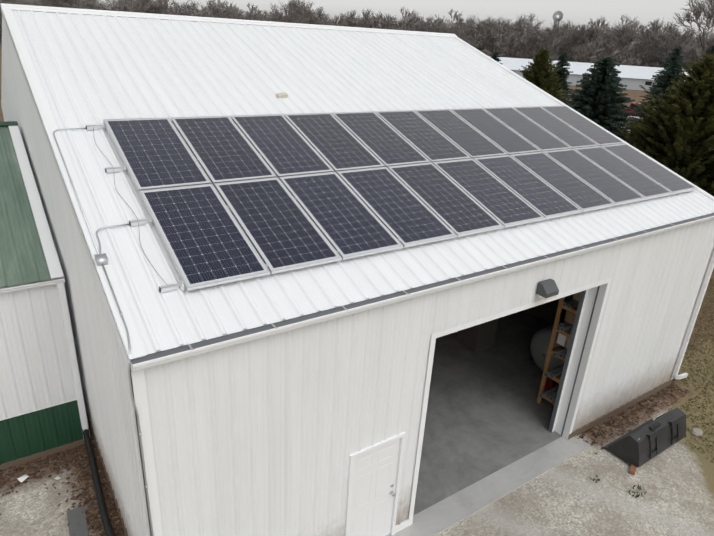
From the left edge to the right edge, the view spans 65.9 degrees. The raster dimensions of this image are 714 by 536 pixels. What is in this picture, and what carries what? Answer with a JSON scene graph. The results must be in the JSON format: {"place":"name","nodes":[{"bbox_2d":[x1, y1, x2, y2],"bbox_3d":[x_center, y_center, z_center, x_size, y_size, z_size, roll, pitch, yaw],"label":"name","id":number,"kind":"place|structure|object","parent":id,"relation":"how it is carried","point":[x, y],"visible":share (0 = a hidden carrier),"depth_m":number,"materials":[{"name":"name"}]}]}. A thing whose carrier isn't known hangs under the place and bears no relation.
{"place":"outdoors","nodes":[
{"label":"outdoors","id":0,"kind":"place"},
{"bbox_2d":[0,27,705,68],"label":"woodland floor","id":1,"kind":"structure","parent":0,"point":[398,27],"depth_m":244.51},
{"bbox_2d":[10,0,41,5],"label":"bare tree","id":2,"kind":"object","parent":1,"relation":"on","point":[24,1],"visible":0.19,"depth_m":134.49,"materials":[{"name":"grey plant"}]},
{"bbox_2d":[35,0,61,6],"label":"bare tree","id":3,"kind":"object","parent":1,"relation":"on","point":[48,4],"visible":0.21,"depth_m":142.66,"materials":[{"name":"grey plant"}]},
{"bbox_2d":[66,0,105,9],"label":"bare tree","id":4,"kind":"object","parent":1,"relation":"on","point":[90,6],"visible":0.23,"depth_m":142.26,"materials":[{"name":"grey plant"}]},
{"bbox_2d":[162,5,186,13],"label":"bare tree","id":5,"kind":"object","parent":1,"relation":"on","point":[163,9],"visible":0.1,"depth_m":166.29,"materials":[{"name":"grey plant"}]},
{"bbox_2d":[173,8,214,17],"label":"bare tree","id":6,"kind":"object","parent":1,"relation":"on","point":[209,14],"visible":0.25,"depth_m":138.95,"materials":[{"name":"grey plant"}]},
{"bbox_2d":[186,1,208,16],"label":"bare tree","id":7,"kind":"object","parent":1,"relation":"on","point":[202,9],"visible":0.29,"depth_m":163.61,"materials":[{"name":"grey plant"}]},
{"bbox_2d":[201,3,230,17],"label":"bare tree","id":8,"kind":"object","parent":1,"relation":"on","point":[214,14],"visible":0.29,"depth_m":163.85,"materials":[{"name":"grey plant"}]},
{"bbox_2d":[226,7,256,19],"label":"bare tree","id":9,"kind":"object","parent":1,"relation":"on","point":[250,13],"visible":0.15,"depth_m":191.50,"materials":[{"name":"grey plant"}]},
{"bbox_2d":[228,10,270,20],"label":"bare tree","id":10,"kind":"object","parent":1,"relation":"on","point":[259,17],"visible":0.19,"depth_m":143.97,"materials":[{"name":"grey plant"}]},
{"bbox_2d":[245,9,269,19],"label":"bare tree","id":11,"kind":"object","parent":1,"relation":"on","point":[255,16],"visible":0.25,"depth_m":195.65,"materials":[{"name":"grey plant"}]},
{"bbox_2d":[270,12,321,24],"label":"bare tree","id":12,"kind":"object","parent":1,"relation":"on","point":[289,18],"visible":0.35,"depth_m":151.09,"materials":[{"name":"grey plant"}]},
{"bbox_2d":[312,11,339,25],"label":"bare tree","id":13,"kind":"object","parent":1,"relation":"on","point":[326,18],"visible":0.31,"depth_m":188.31,"materials":[{"name":"grey plant"}]},
{"bbox_2d":[399,11,424,30],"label":"bare tree","id":14,"kind":"object","parent":1,"relation":"on","point":[410,22],"visible":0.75,"depth_m":158.35,"materials":[{"name":"grey plant"}]},
{"bbox_2d":[422,16,452,31],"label":"bare tree","id":15,"kind":"object","parent":1,"relation":"on","point":[438,20],"visible":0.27,"depth_m":174.24,"materials":[{"name":"grey plant"}]},
{"bbox_2d":[426,22,449,31],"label":"bare tree","id":16,"kind":"object","parent":1,"relation":"on","point":[428,29],"visible":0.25,"depth_m":169.61,"materials":[{"name":"grey plant"}]},
{"bbox_2d":[435,9,468,29],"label":"bare tree","id":17,"kind":"object","parent":1,"relation":"on","point":[456,16],"visible":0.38,"depth_m":208.65,"materials":[{"name":"grey plant"}]},
{"bbox_2d":[464,18,496,47],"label":"bare tree","id":18,"kind":"object","parent":1,"relation":"on","point":[482,28],"visible":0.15,"depth_m":180.86,"materials":[{"name":"grey plant"}]},
{"bbox_2d":[477,16,510,51],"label":"bare tree","id":19,"kind":"object","parent":1,"relation":"on","point":[495,26],"visible":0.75,"depth_m":149.45,"materials":[{"name":"grey plant"}]},
{"bbox_2d":[488,38,513,52],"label":"bare tree","id":20,"kind":"object","parent":1,"relation":"on","point":[495,41],"visible":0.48,"depth_m":152.70,"materials":[{"name":"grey plant"}]},
{"bbox_2d":[482,15,535,57],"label":"bare tree","id":21,"kind":"object","parent":1,"relation":"on","point":[515,29],"visible":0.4,"depth_m":147.69,"materials":[{"name":"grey plant"}]},
{"bbox_2d":[515,13,538,30],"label":"bare tree","id":22,"kind":"object","parent":1,"relation":"on","point":[531,17],"visible":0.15,"depth_m":198.40,"materials":[{"name":"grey plant"}]},
{"bbox_2d":[526,27,549,50],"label":"bare tree","id":23,"kind":"object","parent":1,"relation":"on","point":[536,37],"visible":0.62,"depth_m":142.02,"materials":[{"name":"grey plant"}]},
{"bbox_2d":[537,18,578,54],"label":"bare tree","id":24,"kind":"object","parent":1,"relation":"on","point":[549,33],"visible":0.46,"depth_m":155.70,"materials":[{"name":"grey plant"}]},
{"bbox_2d":[547,19,575,34],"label":"bare tree","id":25,"kind":"object","parent":1,"relation":"on","point":[554,22],"visible":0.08,"depth_m":196.80,"materials":[{"name":"grey plant"}]},
{"bbox_2d":[557,37,574,61],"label":"bare tree","id":26,"kind":"object","parent":1,"relation":"on","point":[561,48],"visible":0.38,"depth_m":157.03,"materials":[{"name":"grey plant"}]},
{"bbox_2d":[577,26,601,61],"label":"bare tree","id":27,"kind":"object","parent":1,"relation":"on","point":[591,33],"visible":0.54,"depth_m":150.54,"materials":[{"name":"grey plant"}]},
{"bbox_2d":[586,18,611,38],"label":"bare tree","id":28,"kind":"object","parent":1,"relation":"on","point":[605,25],"visible":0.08,"depth_m":187.10,"materials":[{"name":"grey plant"}]},
{"bbox_2d":[603,22,635,58],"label":"bare tree","id":29,"kind":"object","parent":1,"relation":"on","point":[616,35],"visible":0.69,"depth_m":139.38,"materials":[{"name":"grey plant"}]},
{"bbox_2d":[602,13,661,57],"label":"bare tree","id":30,"kind":"object","parent":1,"relation":"on","point":[641,28],"visible":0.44,"depth_m":183.89,"materials":[{"name":"grey plant"}]},
{"bbox_2d":[595,19,669,65],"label":"bare tree","id":31,"kind":"object","parent":1,"relation":"on","point":[652,34],"visible":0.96,"depth_m":138.49,"materials":[{"name":"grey plant"}]},
{"bbox_2d":[623,42,661,66],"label":"bare tree","id":32,"kind":"object","parent":1,"relation":"on","point":[636,46],"visible":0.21,"depth_m":160.55,"materials":[{"name":"grey plant"}]},
{"bbox_2d":[636,42,657,65],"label":"bare tree","id":33,"kind":"object","parent":1,"relation":"on","point":[641,46],"visible":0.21,"depth_m":151.08,"materials":[{"name":"grey plant"}]},
{"bbox_2d":[673,44,701,66],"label":"bare tree","id":34,"kind":"object","parent":1,"relation":"on","point":[692,50],"visible":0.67,"depth_m":133.95,"materials":[{"name":"grey plant"}]},
{"bbox_2d":[691,28,713,48],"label":"bare tree","id":35,"kind":"object","parent":1,"relation":"on","point":[698,44],"visible":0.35,"depth_m":152.95,"materials":[{"name":"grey plant"}]},
{"bbox_2d":[0,48,713,535],"bbox_3d":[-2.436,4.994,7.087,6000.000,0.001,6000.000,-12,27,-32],"label":"ground","id":36,"kind":"structure","parent":0,"point":[570,496],"depth_m":9.91,"materials":[{"name":"gravel"}]},
{"bbox_2d":[17,474,60,481],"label":"paper litter","id":37,"kind":"object","parent":36,"relation":"on","point":[22,478],"visible":1,"depth_m":9.60,"materials":[{"name":"white"}]},
{"bbox_2d":[0,121,114,535],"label":"neighbour building","id":38,"kind":"structure","parent":36,"relation":"on","point":[42,410],"depth_m":9.62,"materials":[{"name":"white metal"}]},
{"bbox_2d":[36,0,102,8],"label":"bare tree","id":39,"kind":"object","parent":36,"relation":"on","point":[58,3],"visible":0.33,"depth_m":149.30,"materials":[{"name":"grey plant"}]},
{"bbox_2d":[66,506,88,535],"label":"slab","id":40,"kind":"structure","parent":36,"relation":"on","point":[77,521],"depth_m":8.84,"materials":[{"name":"grey"}]},
{"bbox_2d":[108,0,164,13],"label":"bare tree","id":41,"kind":"object","parent":36,"relation":"on","point":[155,12],"visible":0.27,"depth_m":141.99,"materials":[{"name":"grey plant"}]},
{"bbox_2d":[126,0,184,14],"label":"bare tree","id":42,"kind":"object","parent":36,"relation":"on","point":[139,7],"visible":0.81,"depth_m":138.24,"materials":[{"name":"grey plant"}]},
{"bbox_2d":[194,0,245,18],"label":"bare tree","id":43,"kind":"object","parent":36,"relation":"on","point":[225,11],"visible":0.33,"depth_m":160.30,"materials":[{"name":"grey plant"}]},
{"bbox_2d":[198,0,243,19],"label":"bare tree","id":44,"kind":"object","parent":36,"relation":"on","point":[222,3],"visible":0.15,"depth_m":201.62,"materials":[{"name":"grey plant"}]},
{"bbox_2d":[238,2,266,15],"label":"bare tree","id":45,"kind":"object","parent":36,"relation":"on","point":[255,9],"visible":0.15,"depth_m":246.23,"materials":[{"name":"grey plant"}]},
{"bbox_2d":[269,0,315,23],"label":"tree","id":46,"kind":"object","parent":36,"relation":"on","point":[298,15],"visible":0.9,"depth_m":119.31,"materials":[{"name":"grey plant"}]},
{"bbox_2d":[271,0,327,24],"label":"bare tree","id":47,"kind":"object","parent":36,"relation":"on","point":[319,20],"visible":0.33,"depth_m":159.72,"materials":[{"name":"grey plant"}]},
{"bbox_2d":[328,10,363,26],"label":"bare tree","id":48,"kind":"object","parent":36,"relation":"on","point":[342,22],"visible":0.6,"depth_m":151.94,"materials":[{"name":"grey plant"}]},
{"bbox_2d":[0,383,693,535],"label":"leaf litter","id":49,"kind":"object","parent":36,"relation":"on","point":[92,497],"visible":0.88,"depth_m":9.86,"materials":[{"name":"brown"}]},
{"bbox_2d":[352,10,389,27],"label":"bare tree","id":50,"kind":"object","parent":36,"relation":"on","point":[373,18],"visible":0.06,"depth_m":191.81,"materials":[{"name":"grey plant"}]},
{"bbox_2d":[355,9,407,29],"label":"bare tree","id":51,"kind":"object","parent":36,"relation":"on","point":[369,22],"visible":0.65,"depth_m":150.14,"materials":[{"name":"grey plant"}]},
{"bbox_2d":[388,12,414,29],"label":"bare tree","id":52,"kind":"object","parent":36,"relation":"on","point":[399,25],"visible":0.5,"depth_m":169.90,"materials":[{"name":"brown plant"}]},
{"bbox_2d":[386,6,432,30],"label":"bare tree","id":53,"kind":"object","parent":36,"relation":"on","point":[417,18],"visible":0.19,"depth_m":193.47,"materials":[{"name":"brown plant"}]},
{"bbox_2d":[433,22,464,40],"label":"bare tree","id":54,"kind":"object","parent":36,"relation":"on","point":[437,28],"visible":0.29,"depth_m":157.89,"materials":[{"name":"brown plant"}]},
{"bbox_2d":[439,19,490,40],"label":"bare tree","id":55,"kind":"object","parent":36,"relation":"on","point":[455,31],"visible":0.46,"depth_m":145.02,"materials":[{"name":"brown plant"}]},
{"bbox_2d":[461,15,495,47],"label":"bare tree","id":56,"kind":"object","parent":36,"relation":"on","point":[473,33],"visible":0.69,"depth_m":152.04,"materials":[{"name":"brown plant"}]},
{"bbox_2d":[476,38,492,52],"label":"brush tree","id":57,"kind":"object","parent":36,"relation":"on","point":[482,45],"visible":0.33,"depth_m":157.88,"materials":[{"name":"brown plant"}]},
{"bbox_2d":[392,310,590,535],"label":"concrete slab","id":58,"kind":"structure","parent":36,"relation":"on","point":[489,438],"depth_m":11.48,"materials":[{"name":"concrete"}]},
{"bbox_2d":[1,16,713,535],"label":"barn walls","id":59,"kind":"structure","parent":58,"relation":"on","point":[265,436],"depth_m":7.53,"materials":[{"name":"white metal"}]},
{"bbox_2d":[53,127,164,535],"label":"conduit run","id":60,"kind":"object","parent":59,"relation":"attached to","point":[102,260],"visible":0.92,"depth_m":6.10,"materials":[{"name":"silver metal"}]},
{"bbox_2d":[4,9,713,356],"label":"barn roof","id":61,"kind":"structure","parent":59,"relation":"on","point":[92,69],"depth_m":9.84,"materials":[{"name":"metal"}]},
{"bbox_2d":[276,92,287,98],"bbox_3d":[-1.466,-3.362,10.740,0.117,0.115,0.227,22,30,37],"label":"wood block","id":62,"kind":"object","parent":61,"relation":"on","point":[282,95],"depth_m":10.70,"materials":[{"name":"beige"}]},
{"bbox_2d":[0,3,713,366],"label":"roof trim","id":63,"kind":"structure","parent":61,"relation":"attached to","point":[134,341],"depth_m":8.53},
{"bbox_2d":[86,105,697,293],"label":"solar panels","id":64,"kind":"object","parent":61,"relation":"on","point":[229,199],"visible":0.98,"depth_m":8.78,"materials":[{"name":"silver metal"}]},
{"bbox_2d":[345,432,405,535],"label":"walk door","id":65,"kind":"structure","parent":59,"relation":"attached to","point":[374,476],"depth_m":8.29,"materials":[{"name":"white paint"}]},
{"bbox_2d":[130,213,713,378],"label":"gutter downspout","id":66,"kind":"object","parent":59,"relation":"attached to","point":[176,353],"visible":1,"depth_m":6.98,"materials":[{"name":"grey"}]},
{"bbox_2d":[536,279,558,300],"bbox_3d":[3.041,0.346,8.766,0.300,0.250,0.200,-12,27,-32],"label":"wall pack light","id":67,"kind":"object","parent":59,"relation":"attached to","point":[547,289],"visible":0.88,"depth_m":8.71,"materials":[{"name":"grey"}]},
{"bbox_2d":[457,318,498,351],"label":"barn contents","id":68,"kind":"object","parent":58,"relation":"on","point":[479,337],"depth_m":14.38,"materials":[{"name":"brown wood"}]},
{"bbox_2d":[529,321,564,370],"bbox_3d":[5.366,1.915,13.767,2.200,1.230,1.160,-12,27,-32],"label":"pressure tank","id":69,"kind":"object","parent":58,"relation":"on","point":[540,343],"visible":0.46,"depth_m":13.24,"materials":[{"name":"metal"}]},
{"bbox_2d":[537,292,580,404],"bbox_3d":[5.667,1.333,12.423,3.497,3.385,1.145,-12,27,-32],"label":"storage rack","id":70,"kind":"object","parent":58,"relation":"on","point":[548,389],"visible":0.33,"depth_m":11.76,"materials":[{"name":"brown wood"}]},
{"bbox_2d":[491,51,501,63],"bbox_3d":[13.554,-18.136,55.780,4.257,7.130,4.025,-10,27,-29],"label":"conifer tree","id":71,"kind":"object","parent":36,"relation":"on","point":[495,56],"visible":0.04,"depth_m":54.40,"materials":[{"name":"green plant"}]},
{"bbox_2d":[495,35,527,56],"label":"brush tree","id":72,"kind":"object","parent":36,"relation":"on","point":[500,43],"visible":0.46,"depth_m":142.97,"materials":[{"name":"brown plant"}]},
{"bbox_2d":[500,30,527,57],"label":"brush tree","id":73,"kind":"object","parent":36,"relation":"on","point":[515,38],"visible":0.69,"depth_m":140.70,"materials":[{"name":"brown plant"}]},
{"bbox_2d":[507,38,545,58],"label":"brush tree","id":74,"kind":"object","parent":36,"relation":"on","point":[521,52],"visible":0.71,"depth_m":141.57,"materials":[{"name":"brown plant"}]},
{"bbox_2d":[508,13,545,35],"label":"bare tree","id":75,"kind":"object","parent":36,"relation":"on","point":[520,23],"visible":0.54,"depth_m":177.69,"materials":[{"name":"brown plant"}]},
{"bbox_2d":[523,33,561,56],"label":"brush tree","id":76,"kind":"object","parent":36,"relation":"on","point":[544,44],"visible":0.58,"depth_m":145.09,"materials":[{"name":"brown plant"}]},
{"bbox_2d":[519,47,565,102],"bbox_3d":[13.164,-12.495,41.051,6.663,7.254,6.186,13,25,20],"label":"conifer tree","id":77,"kind":"object","parent":36,"relation":"on","point":[539,72],"visible":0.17,"depth_m":39.59,"materials":[{"name":"green plant"}]},
{"bbox_2d":[547,11,562,60],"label":"windmill","id":78,"kind":"object","parent":36,"relation":"on","point":[555,15],"visible":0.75,"depth_m":120.43,"materials":[{"name":"grey metal"}]},
{"bbox_2d":[551,53,572,103],"bbox_3d":[18.003,-15.404,49.682,4.666,7.478,4.661,-15,29,-36],"label":"conifer tree","id":79,"kind":"object","parent":36,"relation":"on","point":[561,73],"visible":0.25,"depth_m":48.54,"materials":[{"name":"green plant"}]},
{"bbox_2d":[554,24,595,52],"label":"bare tree","id":80,"kind":"object","parent":36,"relation":"on","point":[562,33],"visible":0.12,"depth_m":171.60,"materials":[{"name":"brown plant"}]},
{"bbox_2d":[565,45,593,61],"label":"brush tree","id":81,"kind":"object","parent":36,"relation":"on","point":[572,58],"visible":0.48,"depth_m":146.71,"materials":[{"name":"brown plant"}]},
{"bbox_2d":[569,44,597,62],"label":"brush tree","id":82,"kind":"object","parent":36,"relation":"on","point":[585,54],"visible":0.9,"depth_m":136.88,"materials":[{"name":"brown plant"}]},
{"bbox_2d":[489,56,688,90],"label":"long barn","id":83,"kind":"structure","parent":36,"relation":"on","point":[633,77],"depth_m":114.77,"materials":[{"name":"grey"}]},
{"bbox_2d":[560,16,621,61],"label":"bare tree","id":84,"kind":"object","parent":36,"relation":"on","point":[575,36],"visible":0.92,"depth_m":148.10,"materials":[{"name":"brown plant"}]},
{"bbox_2d":[564,57,642,143],"bbox_3d":[12.524,-6.910,29.441,7.825,8.144,7.875,12,24,18],"label":"conifer tree","id":85,"kind":"object","parent":36,"relation":"on","point":[597,99],"visible":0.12,"depth_m":28.22,"materials":[{"name":"green plant"}]},
{"bbox_2d":[584,34,623,60],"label":"brush tree","id":86,"kind":"object","parent":36,"relation":"on","point":[608,52],"visible":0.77,"depth_m":136.59,"materials":[{"name":"brown plant"}]},
{"bbox_2d":[586,44,628,62],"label":"brush tree","id":87,"kind":"object","parent":36,"relation":"on","point":[624,52],"visible":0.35,"depth_m":140.29,"materials":[{"name":"brown plant"}]},
{"bbox_2d":[594,30,630,53],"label":"bare tree","id":88,"kind":"object","parent":36,"relation":"on","point":[604,44],"visible":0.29,"depth_m":155.04,"materials":[{"name":"brown plant"}]},
{"bbox_2d":[590,475,646,497],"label":"gravel weeds","id":89,"kind":"object","parent":36,"relation":"on","point":[637,496],"visible":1,"depth_m":10.21,"materials":[{"name":"green plant"}]},
{"bbox_2d":[609,28,639,47],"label":"bare tree","id":90,"kind":"object","parent":36,"relation":"on","point":[633,37],"visible":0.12,"depth_m":161.72,"materials":[{"name":"grey plant"}]},
{"bbox_2d":[615,48,634,65],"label":"brush tree","id":91,"kind":"object","parent":36,"relation":"on","point":[623,54],"visible":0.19,"depth_m":154.62,"materials":[{"name":"grey plant"}]},
{"bbox_2d":[616,56,640,65],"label":"brush tree","id":92,"kind":"object","parent":36,"relation":"on","point":[631,60],"visible":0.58,"depth_m":137.96,"materials":[{"name":"grey plant"}]},
{"bbox_2d":[629,464,636,474],"bbox_3d":[5.331,3.900,10.639,0.100,0.065,0.210,17,27,29],"label":"brick","id":93,"kind":"object","parent":36,"relation":"on","point":[632,471],"visible":0.86,"depth_m":10.59,"materials":[{"name":"brown"}]},
{"bbox_2d":[604,407,685,466],"bbox_3d":[5.980,3.341,11.269,1.764,0.638,0.755,-12,27,-32],"label":"loader bucket","id":94,"kind":"object","parent":36,"relation":"on","point":[643,443],"visible":0.96,"depth_m":10.94,"materials":[{"name":"metal"}]},
{"bbox_2d":[629,26,676,66],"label":"bare tree","id":95,"kind":"object","parent":36,"relation":"on","point":[639,49],"visible":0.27,"depth_m":151.97,"materials":[{"name":"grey plant"}]},
{"bbox_2d":[645,54,663,66],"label":"brush tree","id":96,"kind":"object","parent":36,"relation":"on","point":[651,57],"visible":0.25,"depth_m":142.16,"materials":[{"name":"brown plant"}]},
{"bbox_2d":[626,60,684,131],"bbox_3d":[21.268,-10.455,38.519,5.538,7.694,5.953,23,30,39],"label":"conifer tree","id":97,"kind":"object","parent":36,"relation":"on","point":[664,83],"visible":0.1,"depth_m":37.45,"materials":[{"name":"green plant"}]},
{"bbox_2d":[633,38,684,66],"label":"brush tree","id":98,"kind":"object","parent":36,"relation":"on","point":[669,45],"visible":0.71,"depth_m":140.65,"materials":[{"name":"grey plant"}]},
{"bbox_2d":[634,46,689,115],"bbox_3d":[28.141,-15.662,50.517,6.895,8.714,6.180,20,28,33],"label":"conifer tree","id":99,"kind":"object","parent":36,"relation":"on","point":[676,56],"visible":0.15,"depth_m":49.35,"materials":[{"name":"green plant"}]},
{"bbox_2d":[617,53,713,194],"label":"conifer tree","id":100,"kind":"object","parent":36,"relation":"on","point":[677,137],"visible":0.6,"depth_m":25.27,"materials":[{"name":"green plant"}]},
{"bbox_2d":[650,20,695,63],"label":"bare tree","id":101,"kind":"object","parent":36,"relation":"on","point":[675,35],"visible":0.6,"depth_m":138.03,"materials":[{"name":"grey plant"}]},
{"bbox_2d":[676,27,698,48],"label":"bare tree","id":102,"kind":"object","parent":36,"relation":"on","point":[691,35],"visible":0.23,"depth_m":164.32,"materials":[{"name":"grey plant"}]},
{"bbox_2d":[670,0,713,58],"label":"oak tree","id":103,"kind":"object","parent":36,"relation":"on","point":[700,9],"visible":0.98,"depth_m":69.08,"materials":[{"name":"grey plant"}]},
{"bbox_2d":[683,48,701,61],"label":"bare tree","id":104,"kind":"object","parent":36,"relation":"on","point":[685,55],"visible":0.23,"depth_m":140.51,"materials":[{"name":"grey plant"}]},
{"bbox_2d":[674,268,713,462],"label":"lawn grass tufts","id":105,"kind":"object","parent":36,"relation":"on","point":[700,351],"depth_m":14.30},
{"bbox_2d":[691,428,702,435],"bbox_3d":[7.317,3.520,11.829,0.321,0.075,0.219,-12,27,-32],"label":"field stone","id":106,"kind":"object","parent":36,"relation":"on","point":[696,432],"visible":1,"depth_m":11.78,"materials":[{"name":"beige"}]},
{"bbox_2d":[693,45,713,71],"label":"conifer tree","id":107,"kind":"object","parent":36,"relation":"on","point":[710,50],"visible":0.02,"depth_m":47.48,"materials":[{"name":"green plant"}]},
{"bbox_2d":[0,0,713,47],"label":"sky","id":108,"kind":"structure","parent":0,"point":[581,11],"materials":[{"name":"white"}]},
{"bbox_2d":[624,102,643,116],"bbox_3d":[32.490,-18.084,63.742,2.180,1.872,5.840,19,27,32],"label":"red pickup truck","id":109,"kind":"object","parent":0,"point":[632,104],"visible":0.06,"depth_m":63.27,"materials":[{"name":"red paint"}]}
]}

